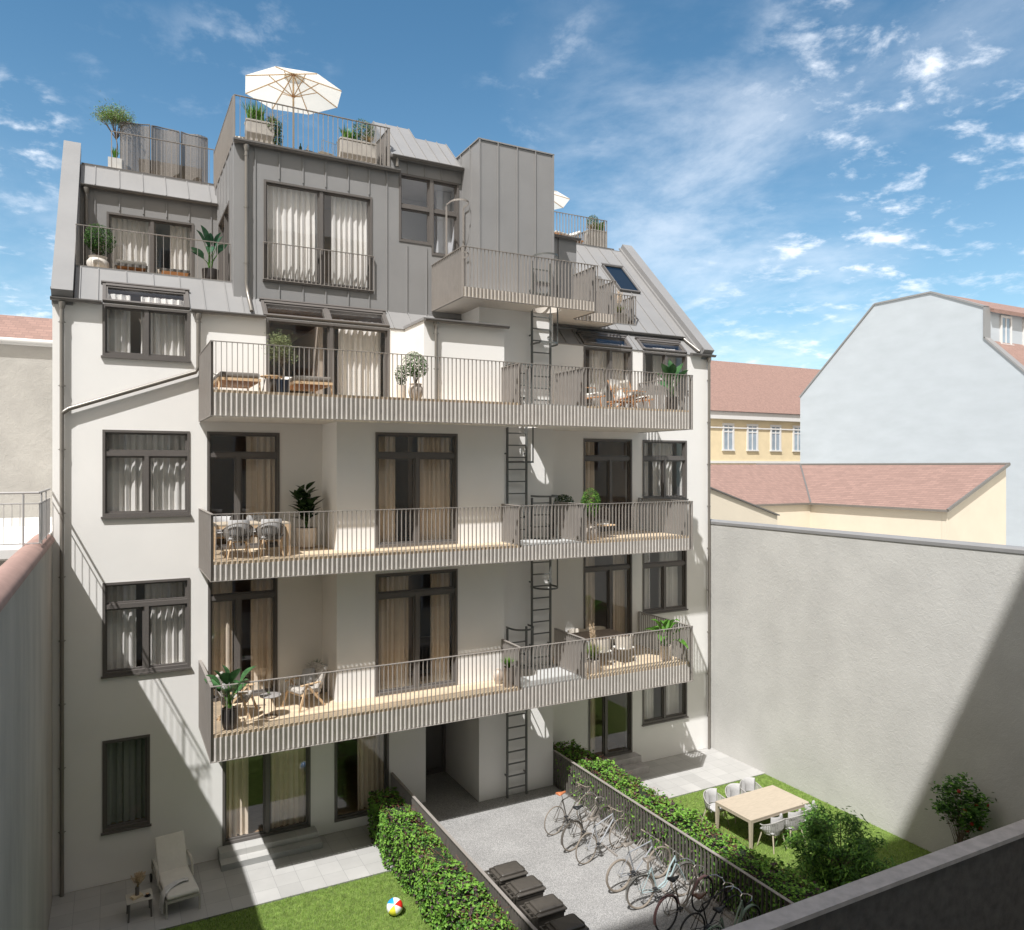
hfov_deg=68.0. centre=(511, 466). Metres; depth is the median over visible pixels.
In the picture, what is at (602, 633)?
dining table
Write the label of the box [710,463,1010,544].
cream house
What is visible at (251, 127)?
planter
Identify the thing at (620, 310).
planter
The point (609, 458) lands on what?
balcony door
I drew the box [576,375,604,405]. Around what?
lounge chair
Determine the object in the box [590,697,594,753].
window curtain
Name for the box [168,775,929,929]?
lawn
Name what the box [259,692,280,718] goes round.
side table
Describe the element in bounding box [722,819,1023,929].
parapet wall
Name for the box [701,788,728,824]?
rope chair
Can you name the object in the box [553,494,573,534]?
planter
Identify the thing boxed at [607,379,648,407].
lounge chair
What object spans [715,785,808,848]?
dining table
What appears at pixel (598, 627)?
wicker chair
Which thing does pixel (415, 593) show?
balcony door
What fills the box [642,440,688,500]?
window
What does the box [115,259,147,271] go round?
sun lounger
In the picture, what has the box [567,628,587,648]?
wicker chair
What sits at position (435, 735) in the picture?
entrance door
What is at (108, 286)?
roof window
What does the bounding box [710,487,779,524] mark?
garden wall
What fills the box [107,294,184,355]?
window curtain
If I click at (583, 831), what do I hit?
bicycle
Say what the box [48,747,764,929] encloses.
patio
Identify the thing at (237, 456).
balcony door
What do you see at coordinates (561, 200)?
parasol
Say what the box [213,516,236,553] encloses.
rope chair
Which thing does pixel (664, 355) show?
window
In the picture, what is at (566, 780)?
metal fence
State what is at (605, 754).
patio door
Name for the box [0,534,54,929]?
boundary wall
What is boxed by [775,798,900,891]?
garden tree
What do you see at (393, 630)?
window curtain
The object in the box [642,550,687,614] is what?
window
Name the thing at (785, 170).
sky
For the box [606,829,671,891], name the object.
bicycle
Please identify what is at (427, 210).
stair window
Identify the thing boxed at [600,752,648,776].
stone steps
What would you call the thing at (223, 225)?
side door
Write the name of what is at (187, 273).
sun lounger
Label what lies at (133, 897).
books
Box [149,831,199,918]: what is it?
patio lounger
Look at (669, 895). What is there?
bicycle
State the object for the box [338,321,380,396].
window curtain
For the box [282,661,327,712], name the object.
armchair
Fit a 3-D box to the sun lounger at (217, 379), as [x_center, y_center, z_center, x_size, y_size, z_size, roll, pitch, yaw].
[-6.298,-1.899,17.220,0.892,0.565,1.700,0,0,-28]
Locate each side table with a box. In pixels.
[125,888,152,922]
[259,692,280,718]
[260,375,281,391]
[597,524,614,537]
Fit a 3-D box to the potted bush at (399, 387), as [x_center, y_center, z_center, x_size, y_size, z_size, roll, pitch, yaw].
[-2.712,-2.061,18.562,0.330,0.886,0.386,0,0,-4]
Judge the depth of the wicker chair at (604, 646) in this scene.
21.22 m
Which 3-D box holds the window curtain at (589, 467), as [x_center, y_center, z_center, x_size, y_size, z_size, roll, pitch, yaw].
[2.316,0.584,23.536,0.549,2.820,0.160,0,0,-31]
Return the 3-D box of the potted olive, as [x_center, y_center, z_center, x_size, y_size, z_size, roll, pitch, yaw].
[-5.171,-2.325,16.851,0.848,1.414,0.820,0,0,8]
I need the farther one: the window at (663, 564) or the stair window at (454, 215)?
the window at (663, 564)
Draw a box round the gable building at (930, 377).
[799,291,1023,546]
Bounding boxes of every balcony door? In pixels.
[207,431,279,549]
[208,578,277,700]
[375,432,457,547]
[375,569,457,695]
[584,438,631,530]
[584,553,631,647]
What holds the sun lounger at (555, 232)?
on the apartment building at (488, 296)
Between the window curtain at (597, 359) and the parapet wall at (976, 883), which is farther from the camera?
the window curtain at (597, 359)
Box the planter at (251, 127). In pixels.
[242,100,284,145]
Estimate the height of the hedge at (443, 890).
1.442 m
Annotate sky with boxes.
[0,0,1023,369]
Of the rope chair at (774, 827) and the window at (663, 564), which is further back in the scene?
the window at (663, 564)
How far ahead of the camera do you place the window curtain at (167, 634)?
17.82 m
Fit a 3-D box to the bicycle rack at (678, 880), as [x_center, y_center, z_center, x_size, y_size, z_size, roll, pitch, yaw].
[3.395,8.940,16.683,0.628,0.449,2.348,0,0,-28]
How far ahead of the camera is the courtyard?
17.96 m
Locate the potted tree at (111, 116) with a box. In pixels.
[89,91,138,168]
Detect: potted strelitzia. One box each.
[190,225,226,279]
[204,665,255,729]
[657,360,687,409]
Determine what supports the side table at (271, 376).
on the apartment building at (488, 296)
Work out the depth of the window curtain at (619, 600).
24.01 m
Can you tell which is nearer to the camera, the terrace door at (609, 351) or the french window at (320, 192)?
the french window at (320, 192)
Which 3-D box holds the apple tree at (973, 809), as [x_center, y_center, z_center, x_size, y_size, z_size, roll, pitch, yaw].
[10.196,8.209,17.233,1.493,2.511,1.361,0,0,-28]
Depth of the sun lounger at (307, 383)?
17.38 m
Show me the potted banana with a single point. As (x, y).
(667, 624)
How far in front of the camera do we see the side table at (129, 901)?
15.88 m
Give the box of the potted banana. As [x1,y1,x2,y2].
[644,619,688,660]
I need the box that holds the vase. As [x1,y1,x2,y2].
[130,871,145,895]
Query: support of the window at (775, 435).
in the yellow house at (754, 414)
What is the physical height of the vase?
0.479 m
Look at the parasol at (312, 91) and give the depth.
20.82 m
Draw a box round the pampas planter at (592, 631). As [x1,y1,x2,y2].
[587,622,607,673]
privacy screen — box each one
[120,121,149,172]
[151,125,179,177]
[180,131,207,182]
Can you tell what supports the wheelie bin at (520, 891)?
on the courtyard
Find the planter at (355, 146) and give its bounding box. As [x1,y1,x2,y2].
[336,118,376,163]
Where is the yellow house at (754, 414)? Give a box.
[710,360,819,464]
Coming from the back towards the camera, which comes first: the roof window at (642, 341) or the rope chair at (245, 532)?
the roof window at (642, 341)
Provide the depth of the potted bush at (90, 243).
18.24 m
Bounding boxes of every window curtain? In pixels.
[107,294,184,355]
[107,434,184,510]
[107,582,184,669]
[107,738,144,824]
[111,217,189,270]
[212,577,272,694]
[226,746,305,837]
[246,436,274,542]
[267,185,366,286]
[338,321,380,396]
[357,733,382,809]
[379,436,449,542]
[379,573,449,689]
[586,442,594,523]
[586,554,624,645]
[589,342,623,406]
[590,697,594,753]
[644,443,672,495]
[644,551,677,608]
[644,682,678,718]
[645,348,674,386]
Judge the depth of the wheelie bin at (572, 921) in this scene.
13.48 m
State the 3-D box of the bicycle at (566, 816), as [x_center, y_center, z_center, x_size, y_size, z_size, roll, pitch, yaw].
[1.488,8.656,19.234,1.824,1.015,0.421,0,0,-40]
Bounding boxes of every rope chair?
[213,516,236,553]
[222,520,252,559]
[245,515,267,552]
[255,519,285,557]
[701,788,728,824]
[723,783,745,823]
[740,777,761,792]
[757,813,786,853]
[776,809,803,848]
[794,800,816,826]
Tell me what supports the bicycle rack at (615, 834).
on the courtyard
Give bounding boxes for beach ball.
[387,897,402,915]
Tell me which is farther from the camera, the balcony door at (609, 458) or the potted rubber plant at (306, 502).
the balcony door at (609, 458)
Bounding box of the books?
[130,892,143,900]
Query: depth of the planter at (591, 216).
28.91 m
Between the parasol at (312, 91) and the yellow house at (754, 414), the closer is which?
the parasol at (312, 91)
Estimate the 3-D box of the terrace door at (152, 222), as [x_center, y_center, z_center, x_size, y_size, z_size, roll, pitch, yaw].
[-9.954,-5.751,20.933,2.169,2.170,0.162,0,0,-28]
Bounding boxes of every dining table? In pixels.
[213,520,288,559]
[572,628,627,657]
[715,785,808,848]
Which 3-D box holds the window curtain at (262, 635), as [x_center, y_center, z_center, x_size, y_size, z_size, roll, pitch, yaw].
[-6.701,4.139,18.788,1.570,2.970,0.179,0,0,-28]
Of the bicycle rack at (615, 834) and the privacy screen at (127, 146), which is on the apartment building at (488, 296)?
the privacy screen at (127, 146)
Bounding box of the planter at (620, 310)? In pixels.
[614,289,626,323]
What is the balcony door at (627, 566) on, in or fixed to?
in the apartment building at (488, 296)
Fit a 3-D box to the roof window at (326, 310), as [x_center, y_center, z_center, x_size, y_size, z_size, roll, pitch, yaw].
[-4.813,-3.939,19.699,3.300,0.614,0.551,0,0,-28]
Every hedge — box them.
[367,786,520,929]
[553,739,825,921]
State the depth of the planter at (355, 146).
20.76 m
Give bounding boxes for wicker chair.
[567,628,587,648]
[587,626,608,654]
[591,637,613,665]
[611,634,636,662]
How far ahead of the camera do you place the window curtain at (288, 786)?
19.16 m
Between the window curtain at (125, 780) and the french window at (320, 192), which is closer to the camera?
the window curtain at (125, 780)
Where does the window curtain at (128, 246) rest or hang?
hanging from the apartment building at (488, 296)
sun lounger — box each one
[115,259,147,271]
[158,267,190,276]
[213,371,260,390]
[281,375,332,393]
[554,231,582,243]
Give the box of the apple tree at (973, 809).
[926,772,996,843]
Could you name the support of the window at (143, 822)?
in the apartment building at (488, 296)
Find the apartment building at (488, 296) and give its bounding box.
[50,94,716,896]
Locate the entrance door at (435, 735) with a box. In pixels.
[426,723,444,774]
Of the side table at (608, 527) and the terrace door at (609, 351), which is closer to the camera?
the side table at (608, 527)
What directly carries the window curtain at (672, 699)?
hanging from the apartment building at (488, 296)
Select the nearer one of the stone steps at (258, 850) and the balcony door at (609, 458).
the stone steps at (258, 850)
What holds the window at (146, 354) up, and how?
in the apartment building at (488, 296)
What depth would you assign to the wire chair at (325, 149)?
20.78 m
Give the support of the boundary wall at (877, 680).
on the ground
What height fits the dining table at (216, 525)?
0.750 m
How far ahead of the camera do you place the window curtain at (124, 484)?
17.75 m
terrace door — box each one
[107,211,193,276]
[266,318,389,396]
[584,346,631,407]
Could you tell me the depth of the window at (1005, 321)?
60.28 m
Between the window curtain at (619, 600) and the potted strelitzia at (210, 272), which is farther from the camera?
the window curtain at (619, 600)
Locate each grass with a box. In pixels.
[163,871,431,929]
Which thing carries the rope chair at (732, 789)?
on the lawn at (389, 887)
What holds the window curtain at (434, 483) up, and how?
hanging from the apartment building at (488, 296)
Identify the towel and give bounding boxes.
[159,877,188,913]
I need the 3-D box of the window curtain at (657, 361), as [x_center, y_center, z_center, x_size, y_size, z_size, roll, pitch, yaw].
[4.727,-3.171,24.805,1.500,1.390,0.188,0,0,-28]
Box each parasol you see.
[245,66,341,147]
[554,191,569,209]
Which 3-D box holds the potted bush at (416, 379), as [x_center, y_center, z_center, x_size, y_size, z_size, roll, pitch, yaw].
[-2.347,-2.205,18.370,0.693,1.173,0.586,0,0,-28]
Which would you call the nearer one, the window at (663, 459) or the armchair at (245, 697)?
the armchair at (245, 697)
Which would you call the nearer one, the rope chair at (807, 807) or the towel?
the towel
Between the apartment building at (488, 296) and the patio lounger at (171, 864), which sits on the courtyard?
the apartment building at (488, 296)
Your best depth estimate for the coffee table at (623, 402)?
21.29 m
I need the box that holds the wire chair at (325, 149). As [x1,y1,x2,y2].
[319,140,335,155]
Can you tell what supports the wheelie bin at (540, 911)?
on the courtyard
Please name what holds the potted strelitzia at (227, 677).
on the apartment building at (488, 296)
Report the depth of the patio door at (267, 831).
18.79 m
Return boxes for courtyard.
[422,771,737,929]
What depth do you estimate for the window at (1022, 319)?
61.40 m
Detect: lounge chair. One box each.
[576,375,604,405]
[587,505,610,531]
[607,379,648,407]
[617,380,654,406]
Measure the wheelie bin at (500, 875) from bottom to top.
1.050 m
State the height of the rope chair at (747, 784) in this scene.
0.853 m
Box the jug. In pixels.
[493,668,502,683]
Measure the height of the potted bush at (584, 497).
1.423 m
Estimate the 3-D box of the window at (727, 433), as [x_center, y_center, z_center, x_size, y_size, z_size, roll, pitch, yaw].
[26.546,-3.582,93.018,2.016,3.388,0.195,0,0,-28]
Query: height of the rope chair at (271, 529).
0.853 m
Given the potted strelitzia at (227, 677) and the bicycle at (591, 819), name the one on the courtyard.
the bicycle at (591, 819)
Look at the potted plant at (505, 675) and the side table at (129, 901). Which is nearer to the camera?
the side table at (129, 901)
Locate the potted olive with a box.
[266,328,298,392]
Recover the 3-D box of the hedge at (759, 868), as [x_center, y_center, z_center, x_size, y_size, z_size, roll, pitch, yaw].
[3.822,8.663,17.875,1.244,1.632,10.349,0,0,-28]
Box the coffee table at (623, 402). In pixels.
[607,400,636,407]
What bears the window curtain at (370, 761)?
hanging from the apartment building at (488, 296)
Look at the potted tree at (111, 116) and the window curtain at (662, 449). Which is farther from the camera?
the window curtain at (662, 449)
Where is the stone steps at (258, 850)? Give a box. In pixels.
[218,826,321,871]
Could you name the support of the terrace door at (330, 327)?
in the apartment building at (488, 296)
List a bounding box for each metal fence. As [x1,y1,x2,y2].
[391,772,537,929]
[553,750,793,921]
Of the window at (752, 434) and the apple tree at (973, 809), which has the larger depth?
the window at (752, 434)
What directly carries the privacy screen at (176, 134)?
on the apartment building at (488, 296)
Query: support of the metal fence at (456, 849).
on the courtyard
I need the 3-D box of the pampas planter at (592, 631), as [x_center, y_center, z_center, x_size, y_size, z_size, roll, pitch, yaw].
[2.294,4.969,20.776,1.078,1.355,1.103,0,0,-28]
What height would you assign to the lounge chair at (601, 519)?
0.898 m
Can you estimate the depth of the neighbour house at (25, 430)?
21.51 m
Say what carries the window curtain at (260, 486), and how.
hanging from the apartment building at (488, 296)
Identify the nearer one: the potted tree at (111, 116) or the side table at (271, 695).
the side table at (271, 695)
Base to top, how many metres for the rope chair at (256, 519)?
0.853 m
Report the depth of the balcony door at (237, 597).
18.48 m
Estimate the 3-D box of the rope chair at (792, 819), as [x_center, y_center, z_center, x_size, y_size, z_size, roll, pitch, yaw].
[7.034,9.041,19.097,0.657,0.853,0.578,0,0,-25]
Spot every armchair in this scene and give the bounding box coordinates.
[216,671,257,720]
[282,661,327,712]
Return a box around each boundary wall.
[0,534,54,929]
[700,519,1023,851]
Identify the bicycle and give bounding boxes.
[544,781,595,834]
[561,792,612,851]
[575,805,628,863]
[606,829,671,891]
[625,844,696,908]
[653,858,713,929]
[680,874,744,929]
[700,886,760,929]
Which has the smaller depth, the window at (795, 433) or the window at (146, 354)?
the window at (146, 354)
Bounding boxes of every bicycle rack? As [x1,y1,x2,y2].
[569,797,637,856]
[624,838,711,913]
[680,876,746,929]
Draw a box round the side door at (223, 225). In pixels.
[218,201,228,280]
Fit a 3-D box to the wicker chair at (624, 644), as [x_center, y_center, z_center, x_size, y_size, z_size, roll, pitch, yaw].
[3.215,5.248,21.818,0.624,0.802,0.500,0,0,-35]
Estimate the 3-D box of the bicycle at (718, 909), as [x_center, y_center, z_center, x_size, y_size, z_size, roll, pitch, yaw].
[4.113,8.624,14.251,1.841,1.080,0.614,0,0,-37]
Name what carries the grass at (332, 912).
on the lawn at (389, 887)
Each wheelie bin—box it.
[484,861,527,895]
[501,875,545,915]
[519,894,566,929]
[539,913,588,929]
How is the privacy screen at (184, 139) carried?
on the apartment building at (488, 296)
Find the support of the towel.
on the patio lounger at (171, 864)
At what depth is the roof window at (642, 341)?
24.77 m
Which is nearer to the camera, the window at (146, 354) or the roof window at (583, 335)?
the window at (146, 354)
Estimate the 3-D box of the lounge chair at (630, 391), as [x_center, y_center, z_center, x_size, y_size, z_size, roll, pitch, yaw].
[3.616,-2.058,22.438,0.997,0.899,0.720,0,0,-32]
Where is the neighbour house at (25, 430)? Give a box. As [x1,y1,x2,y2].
[0,315,51,565]
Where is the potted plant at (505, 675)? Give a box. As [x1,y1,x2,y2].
[500,657,513,687]
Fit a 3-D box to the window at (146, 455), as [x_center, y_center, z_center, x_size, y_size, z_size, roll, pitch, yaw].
[-8.442,0.176,17.556,1.880,2.005,0.205,0,0,-28]
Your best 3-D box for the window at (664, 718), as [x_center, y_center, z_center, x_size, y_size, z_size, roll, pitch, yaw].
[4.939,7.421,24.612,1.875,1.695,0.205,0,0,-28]
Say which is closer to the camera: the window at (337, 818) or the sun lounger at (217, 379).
the sun lounger at (217, 379)
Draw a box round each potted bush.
[82,223,115,267]
[394,365,407,397]
[400,351,428,397]
[580,488,604,539]
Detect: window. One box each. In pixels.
[101,280,189,309]
[101,303,190,362]
[101,430,190,518]
[101,578,190,678]
[101,734,151,835]
[259,297,389,327]
[262,179,373,292]
[334,732,388,822]
[399,173,431,245]
[432,179,458,256]
[576,331,632,348]
[634,336,686,353]
[642,351,686,391]
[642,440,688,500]
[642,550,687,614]
[642,681,688,726]
[722,423,734,450]
[746,424,758,450]
[770,425,781,451]
[792,425,799,451]
[1000,315,1011,344]
[1022,319,1023,345]
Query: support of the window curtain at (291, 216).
hanging from the apartment building at (488, 296)
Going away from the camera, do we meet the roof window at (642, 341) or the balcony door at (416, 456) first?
the balcony door at (416, 456)
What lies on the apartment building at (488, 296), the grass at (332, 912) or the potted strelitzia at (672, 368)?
the potted strelitzia at (672, 368)
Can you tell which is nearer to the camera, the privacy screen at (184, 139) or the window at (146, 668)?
the window at (146, 668)
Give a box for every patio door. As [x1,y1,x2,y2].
[222,745,310,845]
[589,692,631,758]
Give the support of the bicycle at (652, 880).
on the courtyard
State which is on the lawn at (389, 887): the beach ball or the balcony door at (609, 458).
the beach ball
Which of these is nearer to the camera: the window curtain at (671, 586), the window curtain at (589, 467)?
the window curtain at (589, 467)
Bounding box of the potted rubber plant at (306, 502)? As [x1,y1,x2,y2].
[289,481,324,548]
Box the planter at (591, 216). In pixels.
[584,215,605,246]
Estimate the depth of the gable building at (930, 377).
63.19 m
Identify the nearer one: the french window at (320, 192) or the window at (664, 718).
the french window at (320, 192)
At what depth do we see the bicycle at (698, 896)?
14.56 m

